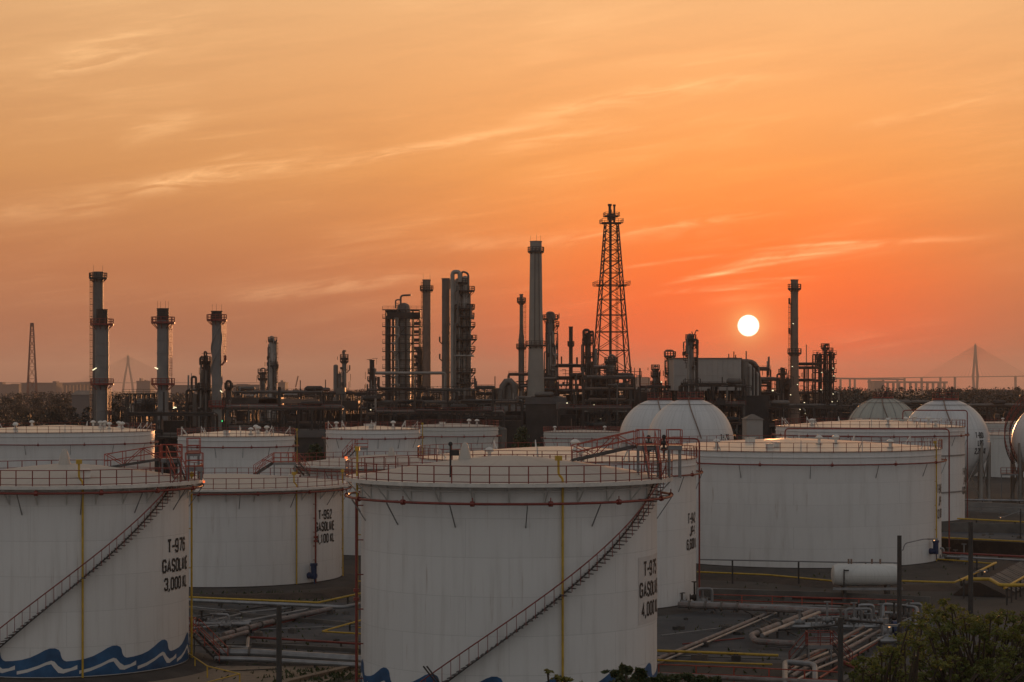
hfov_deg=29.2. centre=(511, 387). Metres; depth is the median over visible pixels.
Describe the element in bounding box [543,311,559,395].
process column
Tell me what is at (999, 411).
distant wood
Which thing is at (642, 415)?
gas sphere
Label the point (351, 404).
pipe rack
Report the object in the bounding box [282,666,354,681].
bund wall
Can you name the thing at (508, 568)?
storage tank
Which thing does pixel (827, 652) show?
pipeline
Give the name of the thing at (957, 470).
storage tank
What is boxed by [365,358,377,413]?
process column
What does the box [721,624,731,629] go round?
concrete sleeper
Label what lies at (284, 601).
pipeline
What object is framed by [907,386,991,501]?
gas sphere
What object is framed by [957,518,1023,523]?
pipeline
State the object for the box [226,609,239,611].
concrete sleeper
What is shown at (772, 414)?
process unit
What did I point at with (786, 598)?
concrete sleeper
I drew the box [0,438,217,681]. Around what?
storage tank
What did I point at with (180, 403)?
process unit
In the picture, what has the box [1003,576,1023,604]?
pipeline
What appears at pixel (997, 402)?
pipe rack
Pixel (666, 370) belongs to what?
process column
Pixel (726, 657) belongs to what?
trench cover
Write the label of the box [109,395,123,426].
broadleaf tree
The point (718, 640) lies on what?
pipeline
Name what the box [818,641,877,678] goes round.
pipeline
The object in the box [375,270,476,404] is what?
process column
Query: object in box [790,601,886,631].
valve manifold
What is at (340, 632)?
pipeline
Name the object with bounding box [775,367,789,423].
process column
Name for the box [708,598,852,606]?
pipeline
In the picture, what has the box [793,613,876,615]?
pipeline
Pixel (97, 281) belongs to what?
chimney stack
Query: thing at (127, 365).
cable stayed bridge
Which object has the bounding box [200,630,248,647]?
pipeline
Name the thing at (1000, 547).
bund wall
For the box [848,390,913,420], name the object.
gas sphere
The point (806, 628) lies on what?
pipeline
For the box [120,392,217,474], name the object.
process unit
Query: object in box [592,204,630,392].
flare tower
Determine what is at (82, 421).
broadleaf tree
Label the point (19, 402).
broadleaf tree
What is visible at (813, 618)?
pipeline
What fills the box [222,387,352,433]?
process unit
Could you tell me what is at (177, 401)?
broadleaf tree
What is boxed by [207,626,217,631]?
concrete sleeper
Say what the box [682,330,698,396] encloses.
process column
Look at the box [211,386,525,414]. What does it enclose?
distant wood
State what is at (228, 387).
process column
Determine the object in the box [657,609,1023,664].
bund floor
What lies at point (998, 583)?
pipeline
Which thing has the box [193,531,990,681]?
weeds
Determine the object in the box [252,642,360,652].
pipe
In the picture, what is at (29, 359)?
lattice mast
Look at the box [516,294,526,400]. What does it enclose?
chimney stack
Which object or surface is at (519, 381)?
process unit
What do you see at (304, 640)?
pipeline
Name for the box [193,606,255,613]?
pipeline
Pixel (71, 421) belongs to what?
broadleaf tree
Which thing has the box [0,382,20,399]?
distant building
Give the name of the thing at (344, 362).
process column
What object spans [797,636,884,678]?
pipeline
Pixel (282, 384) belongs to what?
distant building
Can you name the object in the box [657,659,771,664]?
pipeline
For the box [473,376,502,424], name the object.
process unit
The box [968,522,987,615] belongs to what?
lamp post
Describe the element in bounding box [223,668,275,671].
pipeline
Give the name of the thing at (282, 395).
process unit
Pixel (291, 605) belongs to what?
pipeline
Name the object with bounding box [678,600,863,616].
pipeline
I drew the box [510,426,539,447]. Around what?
broadleaf tree
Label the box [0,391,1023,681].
ground
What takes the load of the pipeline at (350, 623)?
on the bund floor at (319, 634)
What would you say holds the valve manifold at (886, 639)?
on the bund floor at (704, 619)
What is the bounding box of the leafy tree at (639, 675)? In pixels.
[601,662,662,681]
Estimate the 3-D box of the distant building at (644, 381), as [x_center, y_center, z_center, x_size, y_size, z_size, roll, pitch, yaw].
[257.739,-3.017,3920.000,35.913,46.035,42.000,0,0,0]
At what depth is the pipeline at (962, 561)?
221.24 m
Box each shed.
[71,390,92,425]
[295,430,325,476]
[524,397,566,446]
[742,414,763,438]
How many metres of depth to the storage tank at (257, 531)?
195.18 m
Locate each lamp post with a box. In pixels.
[885,618,914,661]
[897,535,937,648]
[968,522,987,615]
[998,509,1020,538]
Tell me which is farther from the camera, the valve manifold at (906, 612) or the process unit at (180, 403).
the process unit at (180, 403)
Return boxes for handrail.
[188,653,240,681]
[658,664,837,681]
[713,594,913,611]
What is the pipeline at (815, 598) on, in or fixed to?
on the ground
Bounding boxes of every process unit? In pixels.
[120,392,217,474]
[132,402,189,422]
[187,373,225,429]
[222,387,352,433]
[232,391,297,427]
[284,394,353,413]
[347,390,391,413]
[363,377,475,425]
[374,390,521,448]
[391,391,440,405]
[439,389,491,408]
[460,393,528,438]
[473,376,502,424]
[507,371,527,404]
[515,391,572,413]
[544,368,558,395]
[545,381,581,396]
[556,356,585,424]
[556,390,631,430]
[582,367,650,424]
[590,361,623,420]
[615,363,641,419]
[637,368,674,404]
[673,390,739,439]
[678,376,768,439]
[733,391,778,434]
[739,377,793,430]
[746,351,772,419]
[769,392,847,438]
[799,353,834,422]
[800,389,853,412]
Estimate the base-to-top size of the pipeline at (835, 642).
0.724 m
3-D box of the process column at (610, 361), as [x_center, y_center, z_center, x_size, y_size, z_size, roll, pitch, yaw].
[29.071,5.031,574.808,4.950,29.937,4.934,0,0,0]
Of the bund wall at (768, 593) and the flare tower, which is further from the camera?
the flare tower
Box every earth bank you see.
[189,582,360,600]
[696,573,959,590]
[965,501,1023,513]
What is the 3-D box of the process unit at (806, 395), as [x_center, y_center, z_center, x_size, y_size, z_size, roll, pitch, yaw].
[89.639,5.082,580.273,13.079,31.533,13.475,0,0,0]
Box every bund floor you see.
[189,602,360,661]
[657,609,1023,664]
[941,531,1023,542]
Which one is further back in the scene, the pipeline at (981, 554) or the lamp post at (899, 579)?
the pipeline at (981, 554)
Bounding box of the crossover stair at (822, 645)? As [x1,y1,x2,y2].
[788,630,852,667]
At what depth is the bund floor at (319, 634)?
161.79 m
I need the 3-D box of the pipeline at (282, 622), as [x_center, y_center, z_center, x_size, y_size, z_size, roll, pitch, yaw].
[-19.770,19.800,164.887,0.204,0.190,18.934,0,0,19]
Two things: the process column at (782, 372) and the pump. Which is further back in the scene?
the process column at (782, 372)
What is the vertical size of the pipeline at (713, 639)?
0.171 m
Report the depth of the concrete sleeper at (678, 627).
162.19 m
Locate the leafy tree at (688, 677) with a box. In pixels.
[656,672,721,681]
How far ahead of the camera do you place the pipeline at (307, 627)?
162.61 m
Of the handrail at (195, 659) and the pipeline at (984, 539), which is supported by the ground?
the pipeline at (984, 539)
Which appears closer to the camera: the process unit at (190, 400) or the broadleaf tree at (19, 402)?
the process unit at (190, 400)
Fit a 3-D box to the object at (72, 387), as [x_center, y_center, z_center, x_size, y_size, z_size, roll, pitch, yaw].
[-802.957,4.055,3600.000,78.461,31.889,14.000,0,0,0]
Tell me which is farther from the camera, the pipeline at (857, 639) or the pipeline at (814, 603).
the pipeline at (814, 603)
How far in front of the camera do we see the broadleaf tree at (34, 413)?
699.92 m
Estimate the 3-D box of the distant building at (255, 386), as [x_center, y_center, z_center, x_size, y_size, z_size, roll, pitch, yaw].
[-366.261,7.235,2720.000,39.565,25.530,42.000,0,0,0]
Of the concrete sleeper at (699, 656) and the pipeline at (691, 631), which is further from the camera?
the pipeline at (691, 631)
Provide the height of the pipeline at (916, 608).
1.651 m
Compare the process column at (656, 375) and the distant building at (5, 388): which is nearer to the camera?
the process column at (656, 375)
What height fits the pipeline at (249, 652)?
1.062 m
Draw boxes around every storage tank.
[0,420,158,471]
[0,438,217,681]
[142,452,360,592]
[173,425,298,475]
[292,439,448,559]
[322,420,423,458]
[344,429,682,681]
[406,419,501,454]
[417,435,718,615]
[540,426,620,448]
[650,428,959,572]
[771,410,979,522]
[971,428,1023,479]
[985,418,1016,432]
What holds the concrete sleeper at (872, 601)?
on the ground
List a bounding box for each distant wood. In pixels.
[0,391,211,420]
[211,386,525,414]
[619,388,811,416]
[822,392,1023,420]
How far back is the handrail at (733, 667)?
132.61 m
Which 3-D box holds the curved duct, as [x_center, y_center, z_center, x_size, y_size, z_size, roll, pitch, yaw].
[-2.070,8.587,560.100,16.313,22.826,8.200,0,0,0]
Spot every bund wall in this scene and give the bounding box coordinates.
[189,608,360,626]
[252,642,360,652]
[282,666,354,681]
[696,588,930,604]
[941,522,1023,532]
[941,539,1023,554]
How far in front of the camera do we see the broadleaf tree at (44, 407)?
799.68 m
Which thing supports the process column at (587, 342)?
on the ground
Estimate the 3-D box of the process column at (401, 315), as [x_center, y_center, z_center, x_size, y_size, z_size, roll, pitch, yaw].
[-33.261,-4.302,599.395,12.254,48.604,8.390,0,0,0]
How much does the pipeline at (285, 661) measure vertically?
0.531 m
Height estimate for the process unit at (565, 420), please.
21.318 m
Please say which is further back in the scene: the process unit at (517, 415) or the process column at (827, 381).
the process column at (827, 381)
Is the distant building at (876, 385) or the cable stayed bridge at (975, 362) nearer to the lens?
the distant building at (876, 385)
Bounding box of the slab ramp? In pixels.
[953,555,1023,596]
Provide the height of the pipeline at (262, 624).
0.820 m
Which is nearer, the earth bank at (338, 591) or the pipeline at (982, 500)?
the earth bank at (338, 591)
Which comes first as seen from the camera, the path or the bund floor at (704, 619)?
the path
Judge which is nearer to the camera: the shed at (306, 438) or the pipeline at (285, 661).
the pipeline at (285, 661)
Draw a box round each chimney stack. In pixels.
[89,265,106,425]
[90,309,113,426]
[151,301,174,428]
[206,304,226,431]
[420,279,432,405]
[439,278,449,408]
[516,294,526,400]
[526,235,545,395]
[567,326,573,394]
[783,279,805,423]
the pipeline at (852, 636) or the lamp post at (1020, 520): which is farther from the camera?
the lamp post at (1020, 520)
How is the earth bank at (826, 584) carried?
on the ground
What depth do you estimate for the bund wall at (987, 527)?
271.45 m
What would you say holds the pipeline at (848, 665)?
on the ground
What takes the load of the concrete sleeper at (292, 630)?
on the bund floor at (319, 634)
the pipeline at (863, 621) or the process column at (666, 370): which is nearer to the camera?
the pipeline at (863, 621)
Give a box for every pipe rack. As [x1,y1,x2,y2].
[118,399,184,428]
[232,386,329,427]
[300,378,377,426]
[471,389,498,404]
[828,397,1023,421]
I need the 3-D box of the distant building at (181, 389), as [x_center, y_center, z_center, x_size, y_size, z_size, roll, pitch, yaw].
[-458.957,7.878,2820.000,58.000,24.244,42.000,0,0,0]
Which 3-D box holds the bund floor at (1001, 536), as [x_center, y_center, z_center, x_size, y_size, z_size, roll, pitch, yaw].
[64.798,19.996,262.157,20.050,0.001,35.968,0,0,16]
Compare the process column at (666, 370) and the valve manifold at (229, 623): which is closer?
the valve manifold at (229, 623)
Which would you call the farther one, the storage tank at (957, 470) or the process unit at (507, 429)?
the process unit at (507, 429)
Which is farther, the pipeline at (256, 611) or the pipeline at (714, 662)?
the pipeline at (256, 611)
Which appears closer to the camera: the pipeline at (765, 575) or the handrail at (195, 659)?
the handrail at (195, 659)
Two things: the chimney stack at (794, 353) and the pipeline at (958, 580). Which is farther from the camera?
the chimney stack at (794, 353)
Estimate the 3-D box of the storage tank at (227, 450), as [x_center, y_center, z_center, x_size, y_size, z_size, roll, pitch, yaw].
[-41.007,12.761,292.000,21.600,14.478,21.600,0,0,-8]
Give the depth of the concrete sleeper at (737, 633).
158.91 m
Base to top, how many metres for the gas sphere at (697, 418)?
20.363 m
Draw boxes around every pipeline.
[189,592,360,606]
[189,598,360,610]
[189,605,268,618]
[189,608,307,629]
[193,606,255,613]
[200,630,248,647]
[214,646,360,662]
[214,656,360,667]
[216,607,294,619]
[221,606,332,636]
[221,637,249,648]
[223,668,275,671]
[249,612,324,631]
[249,636,360,646]
[257,625,360,629]
[322,620,360,630]
[322,631,360,634]
[657,612,773,658]
[657,612,776,664]
[657,649,777,657]
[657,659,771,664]
[657,672,837,681]
[661,627,721,635]
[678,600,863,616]
[680,600,937,616]
[682,637,743,644]
[697,571,831,581]
[700,559,896,583]
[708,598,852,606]
[743,610,798,636]
[749,609,814,646]
[760,611,820,637]
[767,604,840,606]
[768,645,861,651]
[777,597,841,599]
[778,625,837,630]
[782,659,817,681]
[788,625,864,667]
[788,628,872,674]
[789,629,880,677]
[789,631,858,668]
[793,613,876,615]
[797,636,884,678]
[807,616,838,619]
[808,634,881,642]
[811,632,868,669]
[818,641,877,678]
[843,660,883,676]
[844,619,927,626]
[882,603,918,616]
[902,562,993,585]
[937,558,990,563]
[941,537,1023,541]
[943,552,1023,557]
[947,555,1023,570]
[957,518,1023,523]
[960,562,996,598]
[965,499,1023,503]
[966,577,1023,586]
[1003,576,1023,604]
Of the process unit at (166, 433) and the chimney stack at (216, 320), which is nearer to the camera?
the process unit at (166, 433)
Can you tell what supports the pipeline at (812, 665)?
on the ground
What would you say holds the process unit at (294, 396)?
on the ground
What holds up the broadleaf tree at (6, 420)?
on the ground
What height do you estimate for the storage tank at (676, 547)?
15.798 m
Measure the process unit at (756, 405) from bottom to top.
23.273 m
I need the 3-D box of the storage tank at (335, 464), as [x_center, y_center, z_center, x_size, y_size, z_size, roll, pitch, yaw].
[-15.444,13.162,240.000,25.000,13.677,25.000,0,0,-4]
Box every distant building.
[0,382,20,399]
[21,381,62,400]
[136,378,154,398]
[170,385,211,398]
[232,384,259,390]
[278,380,288,398]
[635,375,649,389]
[871,381,883,393]
[973,389,1007,401]
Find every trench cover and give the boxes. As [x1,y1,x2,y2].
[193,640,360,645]
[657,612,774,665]
[657,654,780,659]
[843,643,895,681]
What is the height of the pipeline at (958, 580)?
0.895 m
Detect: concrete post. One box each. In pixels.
[276,605,281,681]
[838,617,842,681]
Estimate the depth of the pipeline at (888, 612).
173.01 m
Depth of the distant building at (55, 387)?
3000.00 m
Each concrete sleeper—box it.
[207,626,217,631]
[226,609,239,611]
[288,628,296,633]
[326,609,334,613]
[672,626,684,629]
[691,653,707,659]
[701,641,708,646]
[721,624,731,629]
[731,654,740,661]
[733,631,742,634]
[782,597,791,600]
[864,600,878,603]
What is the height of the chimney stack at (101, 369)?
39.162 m
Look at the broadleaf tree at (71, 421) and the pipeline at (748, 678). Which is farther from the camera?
the broadleaf tree at (71, 421)
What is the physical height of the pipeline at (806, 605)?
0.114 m
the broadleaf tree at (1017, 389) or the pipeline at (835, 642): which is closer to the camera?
the pipeline at (835, 642)
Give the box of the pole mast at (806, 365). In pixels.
[806,345,806,390]
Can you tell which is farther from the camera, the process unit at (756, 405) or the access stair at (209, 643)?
the process unit at (756, 405)
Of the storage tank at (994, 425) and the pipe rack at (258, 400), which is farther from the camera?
the pipe rack at (258, 400)
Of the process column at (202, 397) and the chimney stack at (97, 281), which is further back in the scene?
the chimney stack at (97, 281)
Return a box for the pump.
[881,618,921,635]
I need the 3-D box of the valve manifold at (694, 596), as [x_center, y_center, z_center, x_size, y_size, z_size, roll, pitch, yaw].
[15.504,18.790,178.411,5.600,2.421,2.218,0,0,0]
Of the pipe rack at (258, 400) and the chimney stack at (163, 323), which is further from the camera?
the pipe rack at (258, 400)
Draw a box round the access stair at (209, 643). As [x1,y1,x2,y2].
[189,617,228,663]
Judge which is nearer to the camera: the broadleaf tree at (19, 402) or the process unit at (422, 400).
the process unit at (422, 400)
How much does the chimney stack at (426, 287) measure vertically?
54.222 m
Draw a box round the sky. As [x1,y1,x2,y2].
[0,0,1023,390]
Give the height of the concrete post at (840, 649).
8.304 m
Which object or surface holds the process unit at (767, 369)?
on the ground
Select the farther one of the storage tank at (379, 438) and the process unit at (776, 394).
the process unit at (776, 394)
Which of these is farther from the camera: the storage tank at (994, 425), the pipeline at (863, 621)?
the storage tank at (994, 425)
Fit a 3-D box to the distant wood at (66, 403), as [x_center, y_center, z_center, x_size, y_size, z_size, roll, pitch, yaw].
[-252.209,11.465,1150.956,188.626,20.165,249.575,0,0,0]
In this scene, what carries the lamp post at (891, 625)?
on the ground
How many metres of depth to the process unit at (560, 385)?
664.83 m
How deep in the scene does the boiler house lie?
520.00 m
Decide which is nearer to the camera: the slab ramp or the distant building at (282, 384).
the slab ramp
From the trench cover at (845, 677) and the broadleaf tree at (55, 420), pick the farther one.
the broadleaf tree at (55, 420)
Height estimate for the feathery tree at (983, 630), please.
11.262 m
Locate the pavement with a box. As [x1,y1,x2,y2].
[151,666,360,681]
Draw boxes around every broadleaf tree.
[0,397,26,427]
[8,393,29,422]
[10,410,39,426]
[17,397,50,426]
[31,392,54,423]
[42,412,63,424]
[43,398,67,424]
[59,407,85,424]
[74,406,92,425]
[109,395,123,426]
[168,399,184,420]
[304,444,325,461]
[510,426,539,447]
[1014,387,1021,400]
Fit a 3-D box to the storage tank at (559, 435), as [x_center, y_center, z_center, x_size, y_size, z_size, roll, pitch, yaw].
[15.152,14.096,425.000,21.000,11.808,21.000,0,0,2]
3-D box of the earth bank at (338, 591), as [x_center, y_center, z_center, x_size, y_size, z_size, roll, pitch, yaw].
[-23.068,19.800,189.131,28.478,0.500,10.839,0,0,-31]
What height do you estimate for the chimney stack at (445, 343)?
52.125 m
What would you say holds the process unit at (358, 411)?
on the ground
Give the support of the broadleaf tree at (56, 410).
on the ground
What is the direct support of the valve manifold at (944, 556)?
on the ground
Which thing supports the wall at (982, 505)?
on the ground
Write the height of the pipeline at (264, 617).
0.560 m
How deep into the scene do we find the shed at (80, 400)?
900.00 m
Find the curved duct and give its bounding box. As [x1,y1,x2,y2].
[476,378,524,424]
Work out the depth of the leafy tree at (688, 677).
59.87 m
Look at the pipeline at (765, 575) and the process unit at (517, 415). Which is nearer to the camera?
the pipeline at (765, 575)
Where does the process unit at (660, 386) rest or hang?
on the ground
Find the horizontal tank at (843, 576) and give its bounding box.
[831,559,896,601]
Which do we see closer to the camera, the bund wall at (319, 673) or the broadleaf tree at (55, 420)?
the bund wall at (319, 673)
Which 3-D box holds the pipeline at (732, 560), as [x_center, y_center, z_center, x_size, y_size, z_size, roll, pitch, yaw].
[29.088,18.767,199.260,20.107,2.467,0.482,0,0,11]
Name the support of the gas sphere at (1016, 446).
on the ground
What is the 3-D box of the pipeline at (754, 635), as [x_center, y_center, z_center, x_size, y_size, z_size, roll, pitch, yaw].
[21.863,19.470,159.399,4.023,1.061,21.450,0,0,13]
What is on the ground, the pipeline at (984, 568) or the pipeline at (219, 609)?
the pipeline at (984, 568)
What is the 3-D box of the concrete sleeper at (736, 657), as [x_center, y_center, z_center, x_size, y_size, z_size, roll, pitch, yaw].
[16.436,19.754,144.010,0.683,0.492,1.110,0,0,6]
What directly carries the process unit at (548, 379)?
on the ground
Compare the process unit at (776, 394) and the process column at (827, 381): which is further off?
the process column at (827, 381)
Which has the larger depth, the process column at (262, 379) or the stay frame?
the process column at (262, 379)
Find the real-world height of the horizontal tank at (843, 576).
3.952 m
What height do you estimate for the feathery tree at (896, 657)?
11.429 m
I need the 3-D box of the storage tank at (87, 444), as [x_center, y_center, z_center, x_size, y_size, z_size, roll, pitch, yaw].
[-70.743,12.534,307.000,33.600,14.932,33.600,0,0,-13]
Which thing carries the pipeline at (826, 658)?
on the bund floor at (704, 619)
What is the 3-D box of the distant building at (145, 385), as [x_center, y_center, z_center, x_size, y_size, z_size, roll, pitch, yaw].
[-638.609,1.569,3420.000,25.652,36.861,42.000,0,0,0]
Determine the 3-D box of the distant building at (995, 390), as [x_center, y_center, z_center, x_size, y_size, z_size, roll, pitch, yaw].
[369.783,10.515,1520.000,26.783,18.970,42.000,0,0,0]
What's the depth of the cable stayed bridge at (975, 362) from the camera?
6297.09 m
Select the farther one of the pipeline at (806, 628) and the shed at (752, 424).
the shed at (752, 424)
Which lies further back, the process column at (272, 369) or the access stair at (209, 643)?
the process column at (272, 369)
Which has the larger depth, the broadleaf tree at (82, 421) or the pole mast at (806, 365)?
the pole mast at (806, 365)
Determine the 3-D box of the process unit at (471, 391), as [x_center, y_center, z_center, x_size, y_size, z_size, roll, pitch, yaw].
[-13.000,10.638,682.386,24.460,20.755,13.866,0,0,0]
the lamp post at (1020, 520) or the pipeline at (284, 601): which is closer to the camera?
the pipeline at (284, 601)
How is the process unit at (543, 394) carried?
on the ground
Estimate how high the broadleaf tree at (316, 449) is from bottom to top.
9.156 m
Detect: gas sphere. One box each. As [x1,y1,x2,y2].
[619,387,673,450]
[646,386,733,451]
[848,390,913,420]
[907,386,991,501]
[1000,396,1023,502]
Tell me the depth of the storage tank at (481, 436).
338.80 m
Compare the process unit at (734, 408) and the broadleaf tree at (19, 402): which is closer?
the process unit at (734, 408)
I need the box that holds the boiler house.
[668,351,773,434]
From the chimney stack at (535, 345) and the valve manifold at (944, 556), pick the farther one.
the chimney stack at (535, 345)
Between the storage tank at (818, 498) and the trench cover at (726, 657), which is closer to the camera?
the trench cover at (726, 657)
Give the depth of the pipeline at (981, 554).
215.23 m
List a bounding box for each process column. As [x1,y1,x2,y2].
[185,351,211,428]
[224,380,235,429]
[255,368,267,426]
[266,336,278,426]
[333,364,340,410]
[337,350,350,412]
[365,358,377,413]
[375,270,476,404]
[382,294,422,409]
[414,347,422,405]
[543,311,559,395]
[581,328,596,420]
[603,354,619,419]
[648,364,663,397]
[664,350,675,399]
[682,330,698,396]
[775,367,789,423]
[812,343,836,420]
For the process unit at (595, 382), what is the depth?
584.42 m
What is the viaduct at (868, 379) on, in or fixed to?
on the ground
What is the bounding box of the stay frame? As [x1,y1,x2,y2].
[423,666,439,681]
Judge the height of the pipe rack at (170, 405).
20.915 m
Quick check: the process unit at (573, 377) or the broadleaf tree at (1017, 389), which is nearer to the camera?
the process unit at (573, 377)
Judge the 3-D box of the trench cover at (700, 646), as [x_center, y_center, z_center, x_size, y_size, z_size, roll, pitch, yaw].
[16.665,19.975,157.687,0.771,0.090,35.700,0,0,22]
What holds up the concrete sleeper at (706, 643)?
on the bund floor at (704, 619)
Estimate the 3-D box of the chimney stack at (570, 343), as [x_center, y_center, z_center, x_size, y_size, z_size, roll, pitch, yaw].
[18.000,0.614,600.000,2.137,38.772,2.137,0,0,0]
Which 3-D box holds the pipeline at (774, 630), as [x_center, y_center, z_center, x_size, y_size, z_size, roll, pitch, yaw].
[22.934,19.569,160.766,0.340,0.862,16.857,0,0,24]
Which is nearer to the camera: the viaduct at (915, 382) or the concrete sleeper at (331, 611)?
the concrete sleeper at (331, 611)
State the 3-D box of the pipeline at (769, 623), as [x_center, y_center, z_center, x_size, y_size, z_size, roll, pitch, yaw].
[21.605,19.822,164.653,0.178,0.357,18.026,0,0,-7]
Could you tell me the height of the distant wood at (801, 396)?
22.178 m
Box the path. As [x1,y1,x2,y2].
[328,675,360,681]
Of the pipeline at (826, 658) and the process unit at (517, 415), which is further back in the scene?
the process unit at (517, 415)
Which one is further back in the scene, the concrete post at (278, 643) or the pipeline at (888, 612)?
the pipeline at (888, 612)
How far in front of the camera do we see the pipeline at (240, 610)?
175.80 m
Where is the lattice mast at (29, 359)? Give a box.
[26,323,37,406]
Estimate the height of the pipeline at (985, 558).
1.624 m
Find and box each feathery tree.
[846,612,1023,681]
[906,598,1023,681]
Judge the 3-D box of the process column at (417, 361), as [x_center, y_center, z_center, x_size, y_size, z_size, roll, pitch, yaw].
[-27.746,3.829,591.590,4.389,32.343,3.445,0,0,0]
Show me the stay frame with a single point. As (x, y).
(428, 668)
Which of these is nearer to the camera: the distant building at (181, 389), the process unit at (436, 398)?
the process unit at (436, 398)
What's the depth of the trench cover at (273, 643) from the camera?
153.47 m
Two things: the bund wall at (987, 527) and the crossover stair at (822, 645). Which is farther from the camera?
the bund wall at (987, 527)
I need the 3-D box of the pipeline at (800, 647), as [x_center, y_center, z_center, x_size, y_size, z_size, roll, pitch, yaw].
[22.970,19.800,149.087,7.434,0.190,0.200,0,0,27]
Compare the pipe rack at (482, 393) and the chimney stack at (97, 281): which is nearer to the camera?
the chimney stack at (97, 281)
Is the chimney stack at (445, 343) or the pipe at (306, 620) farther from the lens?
the chimney stack at (445, 343)
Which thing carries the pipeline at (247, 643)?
on the bund floor at (319, 634)
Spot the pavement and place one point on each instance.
(246, 676)
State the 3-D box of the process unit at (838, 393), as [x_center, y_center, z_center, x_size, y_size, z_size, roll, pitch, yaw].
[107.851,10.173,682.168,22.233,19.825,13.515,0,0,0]
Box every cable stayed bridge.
[6,355,259,392]
[849,343,1023,393]
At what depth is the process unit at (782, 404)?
521.54 m
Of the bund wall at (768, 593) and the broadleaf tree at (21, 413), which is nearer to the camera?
the bund wall at (768, 593)
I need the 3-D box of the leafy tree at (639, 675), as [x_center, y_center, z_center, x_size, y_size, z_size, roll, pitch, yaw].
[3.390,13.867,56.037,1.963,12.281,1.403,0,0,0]
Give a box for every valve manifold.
[189,610,250,629]
[680,581,712,601]
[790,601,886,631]
[833,599,922,621]
[877,617,949,643]
[939,544,967,562]
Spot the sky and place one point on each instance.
(300, 169)
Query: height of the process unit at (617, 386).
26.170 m
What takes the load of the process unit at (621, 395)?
on the ground
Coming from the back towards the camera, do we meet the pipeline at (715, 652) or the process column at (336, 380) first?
the process column at (336, 380)
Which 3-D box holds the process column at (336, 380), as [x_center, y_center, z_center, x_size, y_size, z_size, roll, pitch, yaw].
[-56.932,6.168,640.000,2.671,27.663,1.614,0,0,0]
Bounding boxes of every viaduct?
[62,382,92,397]
[822,377,904,392]
[867,381,947,394]
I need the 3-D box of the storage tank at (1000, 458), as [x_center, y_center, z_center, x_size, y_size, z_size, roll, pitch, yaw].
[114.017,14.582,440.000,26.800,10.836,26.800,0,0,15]
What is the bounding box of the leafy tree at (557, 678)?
[544,668,573,681]
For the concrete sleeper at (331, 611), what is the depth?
173.31 m
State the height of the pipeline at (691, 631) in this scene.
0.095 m

